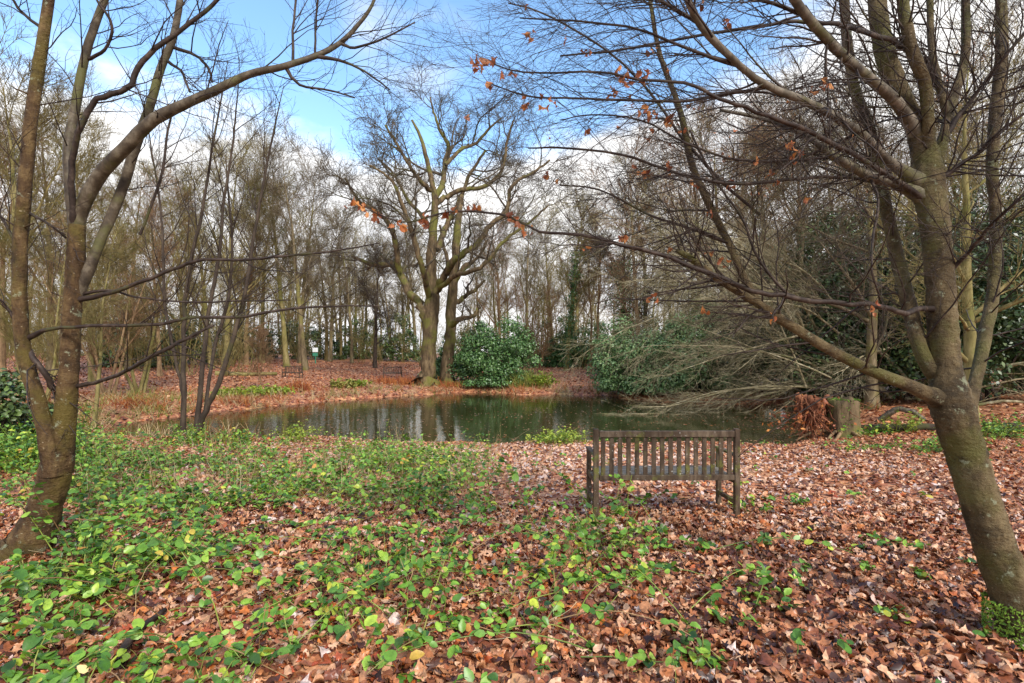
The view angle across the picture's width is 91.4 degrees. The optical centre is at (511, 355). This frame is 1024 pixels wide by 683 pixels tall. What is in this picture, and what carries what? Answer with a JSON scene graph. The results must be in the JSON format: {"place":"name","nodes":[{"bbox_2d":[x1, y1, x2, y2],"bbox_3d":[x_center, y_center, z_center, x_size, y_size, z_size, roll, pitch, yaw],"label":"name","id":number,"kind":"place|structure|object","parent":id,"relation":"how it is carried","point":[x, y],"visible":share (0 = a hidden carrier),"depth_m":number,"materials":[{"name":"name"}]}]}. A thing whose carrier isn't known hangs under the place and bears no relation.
{"place":"outdoors","nodes":[
{"label":"outdoors","id":0,"kind":"place"},
{"bbox_2d":[97,392,812,443],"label":"pond water","id":1,"kind":"structure","parent":0,"point":[369,412],"depth_m":20.00,"materials":[{"name":"green liquid"}]},
{"bbox_2d":[111,393,796,442],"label":"floating leaves","id":2,"kind":"object","parent":1,"relation":"on","point":[500,417],"visible":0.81,"depth_m":20.23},
{"bbox_2d":[523,102,986,417],"bbox_3d":[8.661,-3.424,22.066,17.215,11.809,11.687,0,0,0],"label":"fallen tree","id":3,"kind":"object","parent":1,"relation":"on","point":[790,310],"visible":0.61,"depth_m":21.35,"materials":[{"name":"wood"}]},
{"bbox_2d":[0,353,1023,682],"bbox_3d":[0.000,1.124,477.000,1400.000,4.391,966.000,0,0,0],"label":"ground","id":4,"kind":"structure","parent":0,"point":[516,671],"depth_m":6.54,"materials":[{"name":"brown plant"}]},
{"bbox_2d":[0,367,82,440],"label":"laurel bush","id":5,"kind":"object","parent":4,"relation":"on","point":[12,409],"visible":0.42,"depth_m":10.84,"materials":[{"name":"green plant"}]},
{"bbox_2d":[0,111,82,381],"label":"bare tree","id":6,"kind":"object","parent":4,"relation":"on","point":[3,363],"visible":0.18,"depth_m":28.08,"materials":[{"name":"brown plant"}]},
{"bbox_2d":[0,0,116,381],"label":"bare tree","id":7,"kind":"object","parent":4,"relation":"on","point":[13,163],"visible":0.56,"depth_m":23.79,"materials":[{"name":"brown plant"}]},
{"bbox_2d":[0,68,119,373],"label":"bare tree","id":8,"kind":"object","parent":4,"relation":"on","point":[48,366],"visible":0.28,"depth_m":32.80,"materials":[{"name":"brown plant"}]},
{"bbox_2d":[1,59,136,327],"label":"bare tree","id":9,"kind":"object","parent":4,"relation":"on","point":[51,148],"visible":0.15,"depth_m":38.18,"materials":[{"name":"brown plant"}]},
{"bbox_2d":[0,402,142,469],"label":"leafy plant","id":10,"kind":"object","parent":4,"relation":"on","point":[82,436],"visible":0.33,"depth_m":7.97,"materials":[{"name":"green plant"}]},
{"bbox_2d":[0,419,147,472],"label":"leafy plant","id":11,"kind":"object","parent":4,"relation":"on","point":[8,443],"visible":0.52,"depth_m":7.48,"materials":[{"name":"green plant"}]},
{"bbox_2d":[0,98,152,381],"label":"bare tree","id":12,"kind":"object","parent":4,"relation":"on","point":[90,378],"visible":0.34,"depth_m":29.00,"materials":[{"name":"brown plant"}]},
{"bbox_2d":[0,200,156,400],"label":"bare tree","id":13,"kind":"object","parent":4,"relation":"on","point":[6,323],"visible":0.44,"depth_m":19.69,"materials":[{"name":"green plant"}]},
{"bbox_2d":[0,180,187,395],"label":"bare tree","id":14,"kind":"object","parent":4,"relation":"on","point":[132,319],"visible":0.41,"depth_m":24.36,"materials":[{"name":"brown plant"}]},
{"bbox_2d":[40,201,156,429],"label":"bare tree","id":15,"kind":"object","parent":4,"relation":"on","point":[93,308],"visible":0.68,"depth_m":15.83,"materials":[{"name":"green plant"}]},
{"bbox_2d":[0,174,218,392],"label":"bare tree","id":16,"kind":"object","parent":4,"relation":"on","point":[144,379],"visible":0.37,"depth_m":26.09,"materials":[{"name":"brown plant"}]},
{"bbox_2d":[81,315,179,367],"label":"holly bush","id":17,"kind":"object","parent":4,"relation":"on","point":[106,356],"visible":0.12,"depth_m":43.57,"materials":[{"name":"green plant"}]},
{"bbox_2d":[100,392,167,409],"bbox_3d":[-16.119,1.792,20.930,3.209,0.755,2.376,0,0,0],"label":"grass tussock","id":18,"kind":"object","parent":4,"relation":"on","point":[119,403],"depth_m":20.93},
{"bbox_2d":[82,144,205,368],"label":"bare tree","id":19,"kind":"object","parent":4,"relation":"on","point":[146,188],"visible":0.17,"depth_m":41.96,"materials":[{"name":"brown plant"}]},
{"bbox_2d":[96,157,207,375],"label":"bare tree","id":20,"kind":"object","parent":4,"relation":"on","point":[159,368],"visible":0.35,"depth_m":35.18,"materials":[{"name":"red plant"}]},
{"bbox_2d":[138,313,222,362],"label":"holly bush","id":21,"kind":"object","parent":4,"relation":"on","point":[194,341],"visible":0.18,"depth_m":49.74,"materials":[{"name":"green plant"}]},
{"bbox_2d":[126,156,245,372],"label":"bare tree","id":22,"kind":"object","parent":4,"relation":"on","point":[184,192],"visible":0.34,"depth_m":39.45,"materials":[{"name":"brown plant"}]},
{"bbox_2d":[152,421,226,444],"bbox_3d":[-7.644,1.817,11.980,1.652,0.609,1.192,0,0,0],"label":"leafy plant","id":23,"kind":"object","parent":4,"relation":"on","point":[189,433],"visible":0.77,"depth_m":11.92,"materials":[{"name":"green plant"}]},
{"bbox_2d":[146,149,237,368],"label":"bare tree","id":24,"kind":"object","parent":4,"relation":"on","point":[209,344],"visible":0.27,"depth_m":44.36,"materials":[{"name":"brown plant"}]},
{"bbox_2d":[114,2,330,432],"bbox_3d":[-7.315,-3.521,12.414,5.510,10.906,3.721,0,0,39],"label":"dark stemmed tree","id":25,"kind":"object","parent":4,"relation":"on","point":[199,418],"visible":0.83,"depth_m":12.47,"materials":[{"name":"brown plant"}]},
{"bbox_2d":[207,427,269,443],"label":"leafy plant","id":26,"kind":"object","parent":4,"relation":"on","point":[238,433],"visible":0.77,"depth_m":12.28,"materials":[{"name":"green plant"}]},
{"bbox_2d":[210,385,268,395],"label":"leafy plant","id":27,"kind":"object","parent":4,"relation":"on","point":[244,391],"visible":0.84,"depth_m":26.16,"materials":[{"name":"green plant"}]},
{"bbox_2d":[174,114,314,366],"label":"bare tree","id":28,"kind":"object","parent":4,"relation":"on","point":[240,144],"visible":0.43,"depth_m":47.81,"materials":[{"name":"brown plant"}]},
{"bbox_2d":[0,0,490,562],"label":"twin stemmed tree","id":29,"kind":"object","parent":4,"relation":"on","point":[56,430],"visible":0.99,"depth_m":4.05,"materials":[{"name":"brown plant"}]},
{"bbox_2d":[206,135,305,364],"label":"bare tree","id":30,"kind":"object","parent":4,"relation":"on","point":[277,323],"visible":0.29,"depth_m":51.86,"materials":[{"name":"brown plant"}]},
{"bbox_2d":[207,162,307,362],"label":"bare tree","id":31,"kind":"object","parent":4,"relation":"on","point":[263,309],"visible":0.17,"depth_m":56.32,"materials":[{"name":"brown plant"}]},
{"bbox_2d":[241,317,282,384],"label":"bare tree","id":32,"kind":"object","parent":4,"relation":"on","point":[260,333],"visible":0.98,"depth_m":29.66,"materials":[{"name":"red plant"}]},
{"bbox_2d":[210,119,314,366],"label":"bare tree","id":33,"kind":"object","parent":4,"relation":"on","point":[286,360],"visible":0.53,"depth_m":48.64,"materials":[{"name":"brown plant"}]},
{"bbox_2d":[232,122,329,369],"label":"bare tree","id":34,"kind":"object","parent":4,"relation":"on","point":[304,359],"visible":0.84,"depth_m":46.49,"materials":[{"name":"plant"}]},
{"bbox_2d":[253,318,323,358],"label":"holly bush","id":35,"kind":"object","parent":4,"relation":"on","point":[278,336],"visible":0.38,"depth_m":65.57,"materials":[{"name":"green plant"}]},
{"bbox_2d":[270,419,324,441],"bbox_3d":[-5.651,1.965,12.869,1.335,0.586,1.051,0,0,32],"label":"leafy plant","id":36,"kind":"object","parent":4,"relation":"on","point":[296,433],"visible":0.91,"depth_m":12.92,"materials":[{"name":"green plant"}]},
{"bbox_2d":[248,102,367,362],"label":"bare tree","id":37,"kind":"object","parent":4,"relation":"on","point":[304,295],"visible":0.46,"depth_m":57.85,"materials":[{"name":"brown plant"}]},
{"bbox_2d":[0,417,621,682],"bbox_3d":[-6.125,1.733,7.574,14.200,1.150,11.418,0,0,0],"label":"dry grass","id":38,"kind":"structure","parent":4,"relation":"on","point":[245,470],"depth_m":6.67,"materials":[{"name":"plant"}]},
{"bbox_2d":[296,324,361,359],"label":"holly bush","id":39,"kind":"object","parent":4,"relation":"on","point":[344,355],"visible":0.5,"depth_m":67.50,"materials":[{"name":"green plant"}]},
{"bbox_2d":[288,195,380,361],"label":"bare tree","id":40,"kind":"object","parent":4,"relation":"on","point":[330,352],"visible":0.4,"depth_m":62.15,"materials":[{"name":"brown plant"}]},
{"bbox_2d":[305,193,384,362],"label":"bare tree","id":41,"kind":"object","parent":4,"relation":"on","point":[349,298],"visible":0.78,"depth_m":59.52,"materials":[{"name":"brown plant"}]},
{"bbox_2d":[5,286,696,376],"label":"undergrowth","id":42,"kind":"object","parent":4,"relation":"on","point":[236,346],"visible":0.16,"depth_m":51.70,"materials":[{"name":"plant"}]},
{"bbox_2d":[328,317,391,359],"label":"holly bush","id":43,"kind":"object","parent":4,"relation":"on","point":[357,331],"visible":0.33,"depth_m":69.29,"materials":[{"name":"green plant"}]},
{"bbox_2d":[340,233,411,367],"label":"bare tree","id":44,"kind":"object","parent":4,"relation":"on","point":[375,313],"visible":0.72,"depth_m":51.89,"materials":[{"name":"brown plant"}]},
{"bbox_2d":[358,237,405,360],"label":"bare tree","id":45,"kind":"object","parent":4,"relation":"on","point":[383,293],"visible":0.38,"depth_m":66.88,"materials":[{"name":"brown plant"}]},
{"bbox_2d":[357,210,426,358],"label":"bare tree","id":46,"kind":"object","parent":4,"relation":"on","point":[404,302],"visible":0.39,"depth_m":69.22,"materials":[{"name":"brown plant"}]},
{"bbox_2d":[378,312,421,361],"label":"holly bush","id":47,"kind":"object","parent":4,"relation":"on","point":[388,351],"visible":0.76,"depth_m":65.35,"materials":[{"name":"green plant"}]},
{"bbox_2d":[361,164,451,347],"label":"bare tree","id":48,"kind":"object","parent":4,"relation":"on","point":[412,311],"visible":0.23,"depth_m":77.47,"materials":[{"name":"brown plant"}]},
{"bbox_2d":[4,379,863,437],"bbox_3d":[-3.161,1.950,25.198,38.516,1.325,23.049,0,0,0],"label":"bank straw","id":49,"kind":"object","parent":4,"relation":"on","point":[338,394],"visible":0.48,"depth_m":22.98,"materials":[{"name":"plant"}]},
{"bbox_2d":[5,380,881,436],"bbox_3d":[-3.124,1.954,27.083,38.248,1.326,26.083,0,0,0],"label":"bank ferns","id":50,"kind":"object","parent":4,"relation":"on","point":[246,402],"visible":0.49,"depth_m":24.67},
{"bbox_2d":[285,42,615,386],"bbox_3d":[-4.641,-9.757,35.058,21.726,26.644,16.157,0,0,0],"label":"oak tree","id":51,"kind":"object","parent":4,"relation":"on","point":[433,285],"visible":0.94,"depth_m":35.20,"materials":[{"name":"brown plant"}]},
{"bbox_2d":[421,194,493,384],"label":"bare tree","id":52,"kind":"object","parent":4,"relation":"on","point":[451,318],"visible":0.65,"depth_m":36.73,"materials":[{"name":"brown wood"}]},
{"bbox_2d":[49,379,889,437],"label":"bank grass","id":53,"kind":"structure","parent":4,"relation":"on","point":[146,409],"depth_m":21.05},
{"bbox_2d":[440,219,515,337],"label":"bare tree","id":54,"kind":"object","parent":4,"relation":"on","point":[478,305],"visible":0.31,"depth_m":74.29,"materials":[{"name":"brown plant"}]},
{"bbox_2d":[446,312,543,386],"bbox_3d":[-1.456,-0.510,36.343,7.534,5.348,5.993,0,0,0],"label":"rhododendron","id":55,"kind":"object","parent":4,"relation":"on","point":[477,362],"visible":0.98,"depth_m":35.39,"materials":[{"name":"green plant"}]},
{"bbox_2d":[463,197,549,360],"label":"bare tree","id":56,"kind":"object","parent":4,"relation":"on","point":[498,291],"visible":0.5,"depth_m":59.09,"materials":[{"name":"red plant"}]},
{"bbox_2d":[0,421,1023,682],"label":"bramble undergrowth","id":57,"kind":"object","parent":4,"relation":"on","point":[496,468],"visible":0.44,"depth_m":3.75,"materials":[{"name":"plant"}]},
{"bbox_2d":[0,495,1023,682],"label":"fallen leaves","id":58,"kind":"object","parent":4,"relation":"on","point":[906,657],"visible":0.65,"depth_m":3.29,"materials":[{"name":"plant"}]},
{"bbox_2d":[114,608,166,668],"bbox_3d":[-2.082,1.554,2.787,0.093,0.053,0.569,0,0,-16],"label":"fallen stick","id":59,"kind":"object","parent":58,"relation":"on","point":[129,641],"visible":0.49,"depth_m":2.71,"materials":[{"name":"brown wood"}]},
{"bbox_2d":[0,413,1023,513],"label":"fallen leaves","id":60,"kind":"object","parent":4,"relation":"on","point":[909,456],"visible":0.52,"depth_m":8.22,"materials":[{"name":"plant"}]},
{"bbox_2d":[1,186,1022,360],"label":"distant woods","id":61,"kind":"object","parent":4,"relation":"on","point":[492,309],"visible":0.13,"depth_m":82.25,"materials":[{"name":"plant"}]},
{"bbox_2d":[0,352,1023,427],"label":"fallen leaves","id":62,"kind":"object","parent":4,"relation":"on","point":[409,368],"visible":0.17,"depth_m":34.76,"materials":[{"name":"plant"}]},
{"bbox_2d":[495,197,562,367],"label":"bare tree","id":63,"kind":"object","parent":4,"relation":"on","point":[527,273],"visible":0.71,"depth_m":56.14,"materials":[{"name":"brown plant"}]},
{"bbox_2d":[505,273,569,373],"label":"bare tree","id":64,"kind":"object","parent":4,"relation":"on","point":[518,302],"visible":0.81,"depth_m":45.54,"materials":[{"name":"brown plant"}]},
{"bbox_2d":[507,192,586,357],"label":"bare tree","id":65,"kind":"object","parent":4,"relation":"on","point":[549,270],"visible":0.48,"depth_m":61.37,"materials":[{"name":"brown plant"}]},
{"bbox_2d":[541,324,589,366],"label":"laurel bush","id":66,"kind":"object","parent":4,"relation":"on","point":[551,361],"visible":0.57,"depth_m":55.49,"materials":[{"name":"green plant"}]},
{"bbox_2d":[535,424,600,444],"bbox_3d":[1.385,1.982,12.682,1.648,0.508,1.388,0,0,23],"label":"leafy plant","id":67,"kind":"object","parent":4,"relation":"on","point":[562,435],"visible":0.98,"depth_m":12.63,"materials":[{"name":"green plant"}]},
{"bbox_2d":[543,162,616,341],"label":"bare tree","id":68,"kind":"object","parent":4,"relation":"on","point":[576,314],"visible":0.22,"depth_m":69.88,"materials":[{"name":"brown plant"}]},
{"bbox_2d":[543,179,622,370],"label":"bare tree","id":69,"kind":"object","parent":4,"relation":"on","point":[566,362],"visible":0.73,"depth_m":49.86,"materials":[{"name":"brown plant"}]},
{"bbox_2d":[553,219,616,368],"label":"bare tree","id":70,"kind":"object","parent":4,"relation":"on","point":[591,326],"visible":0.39,"depth_m":50.87,"materials":[{"name":"brown plant"}]},
{"bbox_2d":[570,321,611,360],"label":"laurel bush","id":71,"kind":"object","parent":4,"relation":"on","point":[600,327],"visible":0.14,"depth_m":56.35,"materials":[{"name":"green plant"}]},
{"bbox_2d":[570,201,637,362],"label":"bare tree","id":72,"kind":"object","parent":4,"relation":"on","point":[603,284],"visible":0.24,"depth_m":50.77,"materials":[{"name":"brown plant"}]},
{"bbox_2d":[566,160,666,364],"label":"bare tree","id":73,"kind":"object","parent":4,"relation":"on","point":[644,307],"visible":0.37,"depth_m":41.87,"materials":[{"name":"brown plant"}]},
{"bbox_2d":[570,115,688,339],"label":"bare tree","id":74,"kind":"object","parent":4,"relation":"on","point":[635,309],"visible":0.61,"depth_m":35.40,"materials":[{"name":"red plant"}]},
{"bbox_2d":[584,313,682,395],"bbox_3d":[7.306,-0.165,29.942,5.790,4.860,5.012,0,0,17],"label":"rhododendron","id":75,"kind":"object","parent":4,"relation":"on","point":[611,381],"visible":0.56,"depth_m":28.80,"materials":[{"name":"green plant"}]},
{"bbox_2d":[269,0,1023,650],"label":"leaning tree","id":76,"kind":"object","parent":4,"relation":"on","point":[949,394],"visible":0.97,"depth_m":2.76,"materials":[{"name":"brown plant"}]},
{"bbox_2d":[599,137,704,333],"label":"bare tree","id":77,"kind":"object","parent":4,"relation":"on","point":[651,223],"visible":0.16,"depth_m":46.93,"materials":[{"name":"brown plant"}]},
{"bbox_2d":[611,147,703,330],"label":"bare tree","id":78,"kind":"object","parent":4,"relation":"on","point":[671,284],"visible":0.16,"depth_m":44.15,"materials":[{"name":"brown plant"}]},
{"bbox_2d":[586,428,739,517],"bbox_3d":[1.572,1.206,5.330,1.495,0.930,0.520,0,0,-1],"label":"park bench","id":79,"kind":"object","parent":4,"relation":"on","point":[670,471],"visible":0.9,"depth_m":5.09,"materials":[{"name":"brown wood"}]},
{"bbox_2d":[622,294,762,394],"bbox_3d":[10.287,-0.764,28.577,7.981,5.801,6.024,0,0,0],"label":"rhododendron","id":80,"kind":"object","parent":4,"relation":"on","point":[678,378],"visible":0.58,"depth_m":27.66,"materials":[{"name":"green plant"}]},
{"bbox_2d":[640,73,752,371],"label":"bare tree","id":81,"kind":"object","parent":4,"relation":"on","point":[701,133],"visible":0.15,"depth_m":37.77,"materials":[{"name":"red plant"}]},
{"bbox_2d":[636,86,825,371],"bbox_3d":[14.897,-7.609,32.868,12.637,18.933,11.891,0,0,-5],"label":"bare tree","id":82,"kind":"object","parent":4,"relation":"on","point":[721,194],"visible":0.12,"depth_m":32.83,"materials":[{"name":"brown plant"}]},
{"bbox_2d":[665,78,833,387],"bbox_3d":[14.000,-6.216,29.104,10.570,16.830,11.233,0,0,10],"label":"bare tree","id":83,"kind":"object","parent":4,"relation":"on","point":[722,206],"visible":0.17,"depth_m":29.14,"materials":[{"name":"red plant"}]},
{"bbox_2d":[698,206,847,391],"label":"holly tree","id":84,"kind":"object","parent":4,"relation":"on","point":[755,368],"visible":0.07,"depth_m":27.22,"materials":[{"name":"green plant"}]},
{"bbox_2d":[703,78,848,277],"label":"bare tree","id":85,"kind":"object","parent":4,"relation":"on","point":[740,137],"visible":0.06,"depth_m":37.02,"materials":[{"name":"red plant"}]},
{"bbox_2d":[678,73,906,390],"bbox_3d":[15.115,-6.658,28.518,11.231,17.881,11.935,0,0,42],"label":"bare tree","id":86,"kind":"object","parent":4,"relation":"on","point":[772,112],"visible":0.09,"depth_m":27.26,"materials":[{"name":"red plant"}]},
{"bbox_2d":[719,35,896,408],"bbox_3d":[14.418,-6.051,24.398,7.280,17.825,7.035,0,0,36],"label":"bare tree","id":87,"kind":"object","parent":4,"relation":"on","point":[802,244],"visible":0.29,"depth_m":23.81,"materials":[{"name":"brown plant"}]},
{"bbox_2d":[755,392,870,442],"bbox_3d":[8.786,1.900,14.688,3.029,1.656,2.146,0,0,24],"label":"root plate","id":88,"kind":"object","parent":4,"relation":"on","point":[816,418],"visible":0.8,"depth_m":14.38,"materials":[{"name":"orange wood"}]},
{"bbox_2d":[741,23,903,264],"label":"bare tree","id":89,"kind":"object","parent":4,"relation":"on","point":[833,149],"visible":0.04,"depth_m":32.57,"materials":[{"name":"brown plant"}]},
{"bbox_2d":[745,205,912,399],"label":"holly tree","id":90,"kind":"object","parent":4,"relation":"on","point":[825,317],"visible":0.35,"depth_m":22.36,"materials":[{"name":"green plant"}]},
{"bbox_2d":[788,396,870,440],"bbox_3d":[9.324,1.925,14.522,2.665,1.594,2.074,0,0,-43],"label":"tree stump","id":91,"kind":"object","parent":4,"relation":"on","point":[842,409],"visible":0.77,"depth_m":14.07,"materials":[{"name":"brown wood"}]},
{"bbox_2d":[759,193,926,396],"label":"holly tree","id":92,"kind":"object","parent":4,"relation":"on","point":[854,217],"visible":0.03,"depth_m":24.73,"materials":[{"name":"green plant"}]},
{"bbox_2d":[730,39,987,408],"bbox_3d":[13.577,-5.038,20.449,9.249,14.726,9.829,0,0,44],"label":"bare tree","id":93,"kind":"object","parent":4,"relation":"on","point":[866,318],"visible":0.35,"depth_m":19.89,"materials":[{"name":"brown plant"}]},
{"bbox_2d":[741,320,1023,410],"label":"fallen tree","id":94,"kind":"object","parent":4,"relation":"on","point":[881,388],"visible":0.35,"depth_m":20.80,"materials":[{"name":"wood"}]},
{"bbox_2d":[861,423,935,431],"bbox_3d":[10.980,2.077,14.263,1.736,0.391,0.264,0,0,24],"label":"rotting log","id":95,"kind":"object","parent":4,"relation":"on","point":[924,426],"visible":0.56,"depth_m":14.14,"materials":[{"name":"brown wood"}]},
{"bbox_2d":[877,406,925,421],"bbox_3d":[12.504,1.901,16.060,0.216,0.572,1.269,0,0,-39],"label":"rotting log","id":96,"kind":"object","parent":4,"relation":"on","point":[890,412],"visible":0.85,"depth_m":16.11,"materials":[{"name":"grey wood"}]},
{"bbox_2d":[881,407,924,432],"bbox_3d":[11.027,1.777,14.141,1.097,0.737,1.093,0,0,28],"label":"leafy plant","id":97,"kind":"object","parent":4,"relation":"on","point":[912,423],"visible":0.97,"depth_m":13.90,"materials":[{"name":"green plant"}]},
{"bbox_2d":[817,10,1023,327],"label":"bare tree","id":98,"kind":"object","parent":4,"relation":"on","point":[969,121],"visible":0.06,"depth_m":24.98,"materials":[{"name":"red plant"}]},
{"bbox_2d":[825,0,1023,421],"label":"bare tree","id":99,"kind":"object","parent":4,"relation":"on","point":[964,270],"visible":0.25,"depth_m":14.85,"materials":[{"name":"brown plant"}]},
{"bbox_2d":[845,175,1023,396],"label":"holly tree","id":100,"kind":"object","parent":4,"relation":"on","point":[889,303],"visible":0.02,"depth_m":23.02,"materials":[{"name":"green plant"}]},
{"bbox_2d":[877,177,1023,403],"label":"holly tree","id":101,"kind":"object","parent":4,"relation":"on","point":[1004,323],"visible":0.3,"depth_m":18.82,"materials":[{"name":"green plant"}]},
{"bbox_2d":[887,176,1023,394],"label":"holly tree","id":102,"kind":"object","parent":4,"relation":"on","point":[1019,381],"visible":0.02,"depth_m":21.84,"materials":[{"name":"green plant"}]},
{"bbox_2d":[892,48,1023,242],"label":"bare tree","id":103,"kind":"object","parent":4,"relation":"on","point":[968,140],"visible":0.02,"depth_m":29.36,"materials":[{"name":"brown plant"}]},
{"bbox_2d":[935,33,1023,386],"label":"bare tree","id":104,"kind":"object","parent":4,"relation":"on","point":[1016,172],"visible":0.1,"depth_m":23.59,"materials":[{"name":"brown plant"}]},
{"bbox_2d":[979,408,1023,439],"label":"leafy plant","id":105,"kind":"object","parent":4,"relation":"on","point":[1006,428],"visible":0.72,"depth_m":12.25,"materials":[{"name":"green plant"}]},
{"bbox_2d":[0,0,1023,353],"label":"sky","id":106,"kind":"structure","parent":0,"point":[314,114],"materials":[{"name":"blue"}]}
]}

